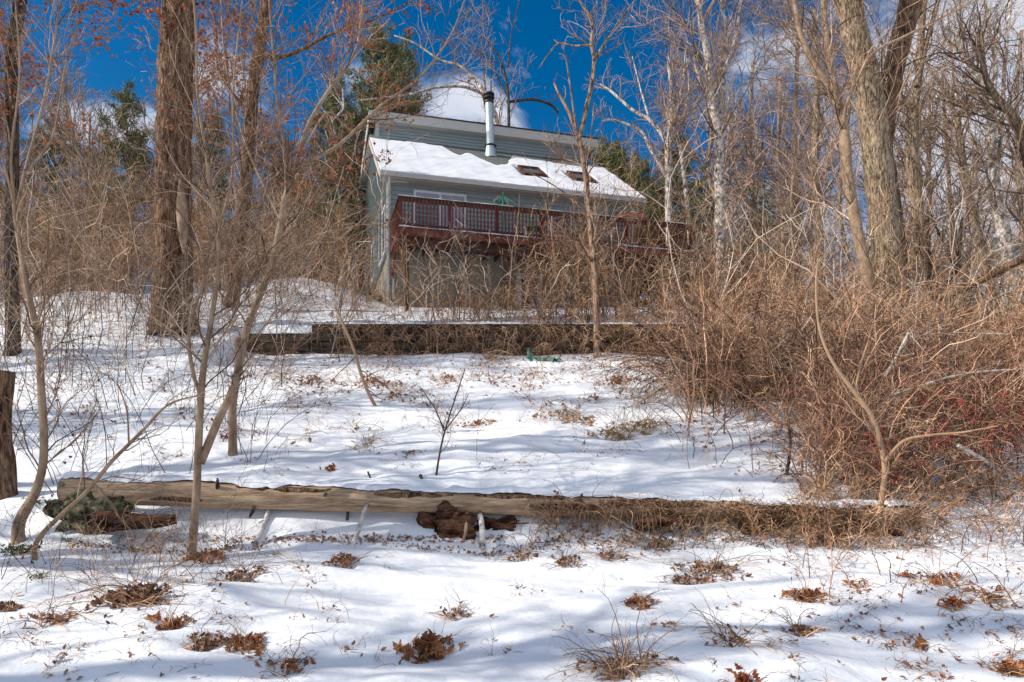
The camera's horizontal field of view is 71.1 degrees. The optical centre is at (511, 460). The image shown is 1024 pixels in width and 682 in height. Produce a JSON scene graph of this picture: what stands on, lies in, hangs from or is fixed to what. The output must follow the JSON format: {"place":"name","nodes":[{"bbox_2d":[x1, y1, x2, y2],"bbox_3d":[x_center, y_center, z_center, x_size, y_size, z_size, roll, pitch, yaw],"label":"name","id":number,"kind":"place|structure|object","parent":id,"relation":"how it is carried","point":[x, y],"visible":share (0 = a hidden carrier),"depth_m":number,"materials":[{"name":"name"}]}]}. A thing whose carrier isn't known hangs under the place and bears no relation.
{"place":"outdoors","nodes":[
{"label":"outdoors","id":0,"kind":"place"},
{"bbox_2d":[0,278,1023,681],"bbox_3d":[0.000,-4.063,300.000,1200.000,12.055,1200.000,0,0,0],"label":"snowy ground","id":1,"kind":"structure","parent":0,"point":[386,598],"depth_m":6.10,"materials":[{"name":"snow"}]},
{"bbox_2d":[0,370,17,499],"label":"broken stump","id":2,"kind":"object","parent":1,"relation":"on","point":[8,478],"visible":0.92,"depth_m":7.36,"materials":[{"name":"wood"}]},
{"bbox_2d":[0,569,110,631],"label":"leaf clump","id":3,"kind":"object","parent":1,"relation":"on","point":[57,619],"visible":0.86,"depth_m":4.18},
{"bbox_2d":[0,35,121,289],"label":"bare tree","id":4,"kind":"object","parent":1,"relation":"on","point":[64,125],"visible":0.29,"depth_m":36.81,"materials":[{"name":"brown plant"}]},
{"bbox_2d":[0,0,128,545],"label":"sapling","id":5,"kind":"object","parent":1,"relation":"on","point":[37,344],"visible":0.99,"depth_m":6.70,"materials":[{"name":"brown plant"}]},
{"bbox_2d":[19,116,110,292],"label":"pine tree","id":6,"kind":"object","parent":1,"relation":"on","point":[52,146],"visible":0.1,"depth_m":39.26,"materials":[{"name":"green plant"}]},
{"bbox_2d":[0,0,165,355],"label":"oak tree","id":7,"kind":"object","parent":1,"relation":"on","point":[8,105],"visible":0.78,"depth_m":14.97,"materials":[{"name":"brown plant"}]},
{"bbox_2d":[27,82,140,289],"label":"bare tree","id":8,"kind":"object","parent":1,"relation":"on","point":[89,123],"visible":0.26,"depth_m":38.65,"materials":[{"name":"brown plant"}]},
{"bbox_2d":[32,59,136,288],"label":"bare tree","id":9,"kind":"object","parent":1,"relation":"on","point":[77,144],"visible":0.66,"depth_m":27.42,"materials":[{"name":"brown plant"}]},
{"bbox_2d":[42,482,134,534],"bbox_3d":[-3.989,0.456,6.840,0.771,0.517,0.496,0,0,15],"label":"boulder","id":10,"kind":"object","parent":1,"relation":"on","point":[58,505],"visible":0.53,"depth_m":6.70,"materials":[{"name":"stone"}]},
{"bbox_2d":[5,526,218,625],"bbox_3d":[-2.469,0.807,4.482,1.238,0.814,0.993,0,0,-26],"label":"leaf clump","id":11,"kind":"object","parent":1,"relation":"on","point":[143,599],"visible":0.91,"depth_m":4.50,"materials":[{"name":"plant"}]},
{"bbox_2d":[50,77,196,292],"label":"pine tree","id":12,"kind":"object","parent":1,"relation":"on","point":[125,97],"visible":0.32,"depth_m":35.66,"materials":[{"name":"green plant"}]},
{"bbox_2d":[90,511,175,534],"bbox_3d":[-3.455,0.574,6.580,0.758,0.224,0.223,0,0,0],"label":"rotten log","id":13,"kind":"object","parent":1,"relation":"on","point":[107,525],"visible":0.79,"depth_m":6.51,"materials":[{"name":"brown wood"}]},
{"bbox_2d":[31,348,241,559],"bbox_3d":[-3.098,-0.024,6.022,1.843,1.869,0.708,0,0,0],"label":"sapling","id":14,"kind":"object","parent":1,"relation":"on","point":[45,530],"visible":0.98,"depth_m":5.99,"materials":[{"name":"brown plant"}]},
{"bbox_2d":[0,477,325,603],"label":"dead stems","id":15,"kind":"object","parent":1,"relation":"on","point":[163,545],"visible":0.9,"depth_m":5.45,"materials":[{"name":"plant"}]},
{"bbox_2d":[135,591,203,629],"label":"leaf clump","id":16,"kind":"object","parent":1,"relation":"on","point":[170,622],"visible":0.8,"depth_m":4.16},
{"bbox_2d":[117,23,229,226],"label":"bare tree","id":17,"kind":"object","parent":1,"relation":"on","point":[140,127],"visible":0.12,"depth_m":29.14,"materials":[{"name":"grey plant"}]},
{"bbox_2d":[0,191,354,410],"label":"brush thicket","id":18,"kind":"object","parent":1,"relation":"on","point":[141,300],"visible":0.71,"depth_m":14.49,"materials":[{"name":"plant"}]},
{"bbox_2d":[0,269,380,583],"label":"bramble","id":19,"kind":"object","parent":1,"relation":"on","point":[113,391],"visible":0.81,"depth_m":8.21,"materials":[{"name":"plant"}]},
{"bbox_2d":[137,0,270,334],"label":"oak tree","id":20,"kind":"object","parent":1,"relation":"on","point":[165,68],"visible":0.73,"depth_m":16.68,"materials":[{"name":"brown plant"}]},
{"bbox_2d":[0,120,409,321],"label":"brush thicket","id":21,"kind":"object","parent":1,"relation":"on","point":[202,243],"visible":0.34,"depth_m":21.59,"materials":[{"name":"plant"}]},
{"bbox_2d":[181,612,230,651],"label":"leaf clump","id":22,"kind":"object","parent":1,"relation":"on","point":[204,644],"visible":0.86,"depth_m":3.89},
{"bbox_2d":[0,70,427,395],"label":"pale stems","id":23,"kind":"object","parent":1,"relation":"on","point":[193,267],"visible":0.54,"depth_m":16.81,"materials":[{"name":"plant"}]},
{"bbox_2d":[191,74,244,290],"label":"bare tree","id":24,"kind":"object","parent":1,"relation":"on","point":[198,151],"visible":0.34,"depth_m":28.43,"materials":[{"name":"brown plant"}]},
{"bbox_2d":[64,0,375,558],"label":"sapling","id":25,"kind":"object","parent":1,"relation":"on","point":[201,453],"visible":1,"depth_m":6.35,"materials":[{"name":"brown plant"}]},
{"bbox_2d":[156,520,292,583],"bbox_3d":[-2.030,0.773,5.314,0.896,0.641,0.808,0,0,0],"label":"leaf clump","id":26,"kind":"object","parent":1,"relation":"on","point":[240,574],"visible":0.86,"depth_m":5.40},
{"bbox_2d":[191,110,264,291],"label":"pine tree","id":27,"kind":"object","parent":1,"relation":"on","point":[215,155],"visible":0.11,"depth_m":39.88,"materials":[{"name":"green plant"}]},
{"bbox_2d":[187,608,278,656],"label":"leaf clump","id":28,"kind":"object","parent":1,"relation":"on","point":[239,640],"visible":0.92,"depth_m":3.88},
{"bbox_2d":[235,95,299,277],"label":"bare tree","id":29,"kind":"object","parent":1,"relation":"on","point":[266,156],"visible":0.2,"depth_m":32.65,"materials":[{"name":"brown plant"}]},
{"bbox_2d":[246,332,310,355],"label":"timber wall","id":30,"kind":"structure","parent":1,"relation":"on","point":[269,346],"depth_m":16.80,"materials":[{"name":"wood"}]},
{"bbox_2d":[140,0,437,307],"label":"oak tree","id":31,"kind":"object","parent":1,"relation":"on","point":[249,100],"visible":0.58,"depth_m":19.85,"materials":[{"name":"brown plant"}]},
{"bbox_2d":[255,624,335,680],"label":"leaf clump","id":32,"kind":"object","parent":1,"relation":"on","point":[290,663],"visible":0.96,"depth_m":3.67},
{"bbox_2d":[140,0,497,455],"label":"sapling","id":33,"kind":"object","parent":1,"relation":"on","point":[290,179],"visible":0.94,"depth_m":8.66,"materials":[{"name":"brown plant"}]},
{"bbox_2d":[272,71,365,289],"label":"pine tree","id":34,"kind":"object","parent":1,"relation":"on","point":[321,127],"visible":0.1,"depth_m":37.09,"materials":[{"name":"green plant"}]},
{"bbox_2d":[225,251,427,321],"bbox_3d":[-5.739,-5.413,21.522,6.616,3.739,7.570,0,0,0],"label":"brush","id":35,"kind":"object","parent":1,"relation":"on","point":[376,292],"visible":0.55,"depth_m":21.62,"materials":[{"name":"plant"}]},
{"bbox_2d":[288,58,365,282],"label":"bare tree","id":36,"kind":"object","parent":1,"relation":"on","point":[333,133],"visible":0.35,"depth_m":32.03,"materials":[{"name":"brown plant"}]},
{"bbox_2d":[281,17,423,295],"bbox_3d":[-6.838,-13.615,33.802,7.948,14.638,7.194,1,-4,6],"label":"pine tree","id":37,"kind":"object","parent":1,"relation":"on","point":[380,59],"visible":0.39,"depth_m":32.92,"materials":[{"name":"green plant"}]},
{"bbox_2d":[64,530,646,558],"bbox_3d":[-1.415,0.755,6.441,5.240,0.241,0.356,0,0,0],"label":"soil debris","id":38,"kind":"object","parent":1,"relation":"on","point":[425,549],"visible":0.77,"depth_m":6.45,"materials":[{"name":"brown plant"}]},
{"bbox_2d":[346,30,431,270],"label":"pine tree","id":39,"kind":"object","parent":1,"relation":"on","point":[408,53],"visible":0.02,"depth_m":36.00,"materials":[{"name":"green plant"}]},
{"bbox_2d":[393,619,479,663],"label":"leaf clump","id":40,"kind":"object","parent":1,"relation":"on","point":[429,643],"visible":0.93,"depth_m":3.94,"materials":[{"name":"plant"}]},
{"bbox_2d":[353,23,519,125],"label":"dead tree","id":41,"kind":"object","parent":1,"relation":"on","point":[481,90],"visible":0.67,"depth_m":30.62,"materials":[{"name":"brown plant"}]},
{"bbox_2d":[416,500,476,539],"bbox_3d":[-0.619,0.644,6.755,0.587,0.550,0.324,0,0,0],"label":"rotten stump","id":42,"kind":"object","parent":1,"relation":"on","point":[446,519],"visible":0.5,"depth_m":6.64,"materials":[{"name":"brown wood"}]},
{"bbox_2d":[204,326,699,463],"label":"twig litter","id":43,"kind":"object","parent":1,"relation":"on","point":[401,356],"visible":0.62,"depth_m":13.96,"materials":[{"name":"plant"}]},
{"bbox_2d":[417,0,560,125],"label":"dead tree","id":44,"kind":"object","parent":1,"relation":"on","point":[508,102],"visible":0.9,"depth_m":29.98,"materials":[{"name":"brown plant"}]},
{"bbox_2d":[57,471,921,524],"bbox_3d":[-0.230,0.356,6.806,8.084,0.509,0.284,0,0,1],"label":"fallen log","id":45,"kind":"object","parent":1,"relation":"on","point":[278,494],"visible":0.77,"depth_m":6.73,"materials":[{"name":"wood"}]},
{"bbox_2d":[515,470,907,549],"bbox_3d":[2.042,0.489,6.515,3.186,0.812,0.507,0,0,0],"label":"hanging grass","id":46,"kind":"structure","parent":45,"relation":"hanging from","point":[685,514],"depth_m":6.57,"materials":[{"name":"plant"}]},
{"bbox_2d":[359,91,646,308],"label":"house","id":47,"kind":"structure","parent":1,"relation":"on","point":[464,160],"depth_m":24.80,"materials":[{"name":"grey"}]},
{"bbox_2d":[414,190,466,230],"bbox_3d":[-2.355,-7.835,23.527,1.750,1.920,0.065,0,0,-16],"label":"sliding door","id":48,"kind":"structure","parent":47,"relation":"in","point":[440,195],"depth_m":23.49,"materials":[{"name":"white glass"}]},
{"bbox_2d":[0,278,1023,681],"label":"twig litter","id":49,"kind":"object","parent":1,"relation":"on","point":[486,548],"visible":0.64,"depth_m":5.88,"materials":[{"name":"plant"}]},
{"bbox_2d":[2,283,1023,680],"bbox_3d":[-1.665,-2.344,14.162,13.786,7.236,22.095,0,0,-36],"label":"leaf litter","id":50,"kind":"object","parent":1,"relation":"on","point":[882,631],"visible":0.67,"depth_m":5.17,"materials":[{"name":"plant"}]},
{"bbox_2d":[311,321,771,355],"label":"timber wall","id":51,"kind":"structure","parent":1,"relation":"on","point":[408,347],"depth_m":16.90,"materials":[{"name":"wood"}]},
{"bbox_2d":[299,314,780,356],"bbox_3d":[0.842,-2.763,16.587,11.536,1.246,0.957,0,0,0],"label":"hanging vine","id":52,"kind":"object","parent":51,"relation":"hanging from","point":[500,327],"visible":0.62,"depth_m":16.75,"materials":[{"name":"plant"}]},
{"bbox_2d":[320,265,770,358],"bbox_3d":[0.818,-3.423,16.951,11.147,2.743,3.135,0,0,0],"label":"vine tangle","id":53,"kind":"object","parent":51,"relation":"hanging from","point":[537,315],"visible":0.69,"depth_m":16.86,"materials":[{"name":"plant"}]},
{"bbox_2d":[390,194,693,310],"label":"deck","id":54,"kind":"structure","parent":1,"relation":"on","point":[477,236],"depth_m":22.04,"materials":[{"name":"red wood"}]},
{"bbox_2d":[350,119,774,323],"bbox_3d":[1.257,-5.932,18.836,10.683,5.460,5.783,0,0,0],"label":"brush thicket","id":55,"kind":"object","parent":1,"relation":"on","point":[578,306],"visible":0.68,"depth_m":18.23,"materials":[{"name":"brown plant"}]},
{"bbox_2d":[392,193,745,322],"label":"pale stems","id":56,"kind":"object","parent":1,"relation":"on","point":[468,275],"visible":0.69,"depth_m":18.52,"materials":[{"name":"plant"}]},
{"bbox_2d":[557,375,677,446],"bbox_3d":[1.391,-0.535,9.734,1.626,1.205,2.003,0,0,0],"label":"leaf clump","id":57,"kind":"object","parent":1,"relation":"on","point":[612,432],"visible":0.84,"depth_m":9.62,"materials":[{"name":"brown plant"}]},
{"bbox_2d":[544,572,703,681],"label":"dry grass clump","id":58,"kind":"object","parent":1,"relation":"on","point":[623,662],"visible":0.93,"depth_m":3.54,"materials":[{"name":"plant"}]},
{"bbox_2d":[601,137,652,296],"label":"pine tree","id":59,"kind":"object","parent":1,"relation":"on","point":[617,155],"visible":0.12,"depth_m":39.87,"materials":[{"name":"green plant"}]},
{"bbox_2d":[513,0,751,357],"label":"bare tree","id":60,"kind":"object","parent":1,"relation":"on","point":[590,221],"visible":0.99,"depth_m":16.35,"materials":[{"name":"brown plant"}]},
{"bbox_2d":[623,152,681,305],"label":"pine tree","id":61,"kind":"object","parent":1,"relation":"on","point":[645,184],"visible":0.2,"depth_m":35.69,"materials":[{"name":"green plant"}]},
{"bbox_2d":[595,382,709,440],"bbox_3d":[1.892,-0.590,9.983,1.562,1.153,1.519,0,0,-8],"label":"leaf clump","id":62,"kind":"object","parent":1,"relation":"on","point":[641,422],"visible":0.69,"depth_m":9.96,"materials":[{"name":"brown plant"}]},
{"bbox_2d":[581,16,746,300],"bbox_3d":[4.933,-9.795,23.863,5.139,9.559,4.368,0,0,0],"label":"birch tree","id":63,"kind":"object","parent":1,"relation":"on","point":[672,118],"visible":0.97,"depth_m":23.93,"materials":[{"name":"white plant"}]},
{"bbox_2d":[635,39,738,283],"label":"birch tree","id":64,"kind":"object","parent":1,"relation":"on","point":[683,169],"visible":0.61,"depth_m":24.82,"materials":[{"name":"white plant"}]},
{"bbox_2d":[641,133,749,306],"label":"pine tree","id":65,"kind":"object","parent":1,"relation":"on","point":[675,157],"visible":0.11,"depth_m":41.91,"materials":[{"name":"green plant"}]},
{"bbox_2d":[608,0,807,307],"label":"birch tree","id":66,"kind":"object","parent":1,"relation":"on","point":[717,130],"visible":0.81,"depth_m":24.89,"materials":[{"name":"white plant"}]},
{"bbox_2d":[672,175,751,307],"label":"pine tree","id":67,"kind":"object","parent":1,"relation":"on","point":[699,198],"visible":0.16,"depth_m":38.20,"materials":[{"name":"green plant"}]},
{"bbox_2d":[620,516,805,584],"bbox_3d":[1.442,0.777,5.626,1.100,0.731,1.308,0,0,-44],"label":"leaf clump","id":68,"kind":"object","parent":1,"relation":"on","point":[714,565],"visible":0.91,"depth_m":5.53,"materials":[{"name":"plant"}]},
{"bbox_2d":[657,9,769,292],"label":"bare tree","id":69,"kind":"object","parent":1,"relation":"on","point":[729,145],"visible":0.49,"depth_m":28.87,"materials":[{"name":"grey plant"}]},
{"bbox_2d":[489,485,951,555],"bbox_3d":[1.835,0.632,6.488,4.290,0.910,1.082,0,0,0],"label":"vine tangle","id":70,"kind":"object","parent":1,"relation":"on","point":[727,528],"visible":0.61,"depth_m":6.46,"materials":[{"name":"brown plant"}]},
{"bbox_2d":[533,494,893,529],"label":"caught leaves","id":71,"kind":"object","parent":70,"relation":"on","point":[601,502],"visible":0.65,"depth_m":6.61,"materials":[{"name":"brown plant"}]},
{"bbox_2d":[682,57,774,293],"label":"bare tree","id":72,"kind":"object","parent":1,"relation":"on","point":[727,197],"visible":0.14,"depth_m":34.45,"materials":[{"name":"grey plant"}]},
{"bbox_2d":[685,587,795,654],"bbox_3d":[1.154,0.898,3.788,0.556,0.433,0.735,0,0,0],"label":"leaf clump","id":73,"kind":"object","parent":1,"relation":"on","point":[740,639],"visible":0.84,"depth_m":3.85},
{"bbox_2d":[672,16,810,295],"bbox_3d":[10.608,-11.625,30.927,6.211,13.674,6.327,0,0,-44],"label":"bare tree","id":74,"kind":"object","parent":1,"relation":"on","point":[757,156],"visible":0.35,"depth_m":29.93,"materials":[{"name":"brown plant"}]},
{"bbox_2d":[732,171,812,313],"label":"pine tree","id":75,"kind":"object","parent":1,"relation":"on","point":[760,212],"visible":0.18,"depth_m":39.15,"materials":[{"name":"green plant"}]},
{"bbox_2d":[692,0,859,314],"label":"bare tree","id":76,"kind":"object","parent":1,"relation":"on","point":[796,79],"visible":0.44,"depth_m":25.86,"materials":[{"name":"brown plant"}]},
{"bbox_2d":[726,44,844,313],"bbox_3d":[10.526,-10.121,27.807,6.561,11.530,5.119,0,0,-32],"label":"bare tree","id":77,"kind":"object","parent":1,"relation":"on","point":[777,154],"visible":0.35,"depth_m":27.86,"materials":[{"name":"brown plant"}]},
{"bbox_2d":[557,200,1023,496],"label":"arching canes","id":78,"kind":"object","parent":1,"relation":"on","point":[746,376],"visible":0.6,"depth_m":9.62,"materials":[{"name":"plant"}]},
{"bbox_2d":[755,140,850,343],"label":"bare tree","id":79,"kind":"object","parent":1,"relation":"on","point":[792,230],"visible":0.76,"depth_m":16.98,"materials":[{"name":"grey plant"}]},
{"bbox_2d":[773,559,837,604],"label":"leaf clump","id":80,"kind":"object","parent":1,"relation":"on","point":[804,595],"visible":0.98,"depth_m":4.82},
{"bbox_2d":[589,279,1023,431],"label":"dead bramble","id":81,"kind":"object","parent":1,"relation":"on","point":[728,361],"visible":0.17,"depth_m":11.35,"materials":[{"name":"brown plant"}]},
{"bbox_2d":[760,68,861,309],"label":"bare tree","id":82,"kind":"object","parent":1,"relation":"on","point":[809,114],"visible":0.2,"depth_m":32.75,"materials":[{"name":"grey plant"}]},
{"bbox_2d":[600,207,1023,422],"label":"brush thicket","id":83,"kind":"object","parent":1,"relation":"on","point":[966,310],"visible":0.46,"depth_m":12.98,"materials":[{"name":"brown plant"}]},
{"bbox_2d":[602,79,1023,480],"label":"pale stems","id":84,"kind":"object","parent":1,"relation":"on","point":[911,289],"visible":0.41,"depth_m":14.19,"materials":[{"name":"plant"}]},
{"bbox_2d":[614,331,1023,609],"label":"bramble","id":85,"kind":"object","parent":1,"relation":"on","point":[808,526],"visible":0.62,"depth_m":6.32,"materials":[{"name":"plant"}]},
{"bbox_2d":[751,0,895,321],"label":"bare tree","id":86,"kind":"object","parent":1,"relation":"on","point":[813,137],"visible":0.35,"depth_m":21.93,"materials":[{"name":"grey plant"}]},
{"bbox_2d":[734,0,917,314],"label":"bare tree","id":87,"kind":"object","parent":1,"relation":"on","point":[843,239],"visible":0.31,"depth_m":19.98,"materials":[{"name":"grey plant"}]},
{"bbox_2d":[663,211,1023,344],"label":"brush thicket","id":88,"kind":"object","parent":1,"relation":"on","point":[695,228],"visible":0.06,"depth_m":21.90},
{"bbox_2d":[711,0,977,335],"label":"maple tree","id":89,"kind":"object","parent":1,"relation":"on","point":[830,85],"visible":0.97,"depth_m":14.45,"materials":[{"name":"brown plant"}]},
{"bbox_2d":[712,0,1023,310],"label":"maple tree","id":90,"kind":"object","parent":1,"relation":"on","point":[903,7],"visible":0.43,"depth_m":17.33,"materials":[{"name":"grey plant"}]},
{"bbox_2d":[715,278,1023,501],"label":"berry thicket","id":91,"kind":"object","parent":1,"relation":"on","point":[983,436],"visible":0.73,"depth_m":7.81,"materials":[{"name":"brown plant"}]},
{"bbox_2d":[721,421,1023,560],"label":"vine tangle","id":92,"kind":"object","parent":1,"relation":"on","point":[945,491],"visible":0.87,"depth_m":6.59,"materials":[{"name":"brown plant"}]},
{"bbox_2d":[749,0,1023,335],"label":"maple tree","id":93,"kind":"object","parent":1,"relation":"on","point":[878,164],"visible":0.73,"depth_m":16.75,"materials":[{"name":"grey plant"}]},
{"bbox_2d":[787,196,997,536],"bbox_3d":[3.391,-0.782,6.614,1.504,3.143,1.419,0,0,0],"label":"sapling","id":94,"kind":"object","parent":1,"relation":"on","point":[876,432],"visible":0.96,"depth_m":6.58,"materials":[{"name":"beige plant"}]},
{"bbox_2d":[836,0,973,325],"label":"maple tree","id":95,"kind":"object","parent":1,"relation":"on","point":[915,185],"visible":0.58,"depth_m":18.88,"materials":[{"name":"grey plant"}]},
{"bbox_2d":[845,45,989,305],"bbox_3d":[17.166,-10.378,30.346,6.045,13.052,4.751,0,0,3],"label":"bare tree","id":96,"kind":"object","parent":1,"relation":"on","point":[897,144],"visible":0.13,"depth_m":30.20,"materials":[{"name":"brown plant"}]},
{"bbox_2d":[839,7,1023,309],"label":"bare tree","id":97,"kind":"object","parent":1,"relation":"on","point":[950,189],"visible":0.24,"depth_m":25.75,"materials":[{"name":"brown plant"}]},
{"bbox_2d":[881,533,995,586],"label":"leaf clump","id":98,"kind":"object","parent":1,"relation":"on","point":[937,578],"visible":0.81,"depth_m":5.31,"materials":[{"name":"brown plant"}]},
{"bbox_2d":[862,40,1018,278],"bbox_3d":[14.983,-8.818,25.396,5.000,11.667,3.901,0,0,-5],"label":"bare tree","id":99,"kind":"object","parent":1,"relation":"on","point":[928,147],"visible":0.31,"depth_m":25.17,"materials":[{"name":"brown plant"}]},
{"bbox_2d":[906,165,1006,331],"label":"dead tree","id":100,"kind":"object","parent":1,"relation":"on","point":[957,252],"visible":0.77,"depth_m":14.98,"materials":[{"name":"brown plant"}]},
{"bbox_2d":[898,0,1023,324],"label":"birch tree","id":101,"kind":"object","parent":1,"relation":"on","point":[996,183],"visible":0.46,"depth_m":18.96,"materials":[{"name":"white plant"}]},
{"bbox_2d":[904,0,1023,229],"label":"maple tree","id":102,"kind":"object","parent":1,"relation":"on","point":[1008,110],"visible":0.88,"depth_m":17.98,"materials":[{"name":"grey plant"}]},
{"bbox_2d":[904,3,1023,329],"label":"maple tree","id":103,"kind":"object","parent":1,"relation":"on","point":[975,225],"visible":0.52,"depth_m":21.91,"materials":[{"name":"grey plant"}]},
{"bbox_2d":[931,72,1023,292],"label":"bare tree","id":104,"kind":"object","parent":1,"relation":"on","point":[985,184],"visible":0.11,"depth_m":39.59,"materials":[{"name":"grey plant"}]},
{"bbox_2d":[932,13,1023,295],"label":"bare tree","id":105,"kind":"object","parent":1,"relation":"on","point":[1016,178],"visible":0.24,"depth_m":23.99,"materials":[{"name":"brown plant"}]},
{"bbox_2d":[935,573,1023,610],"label":"leaf clump","id":106,"kind":"object","parent":1,"relation":"on","point":[990,596],"visible":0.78,"depth_m":4.85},
{"bbox_2d":[0,0,1023,324],"label":"sky","id":107,"kind":"structure","parent":0,"point":[538,24],"materials":[{"name":"blue"}]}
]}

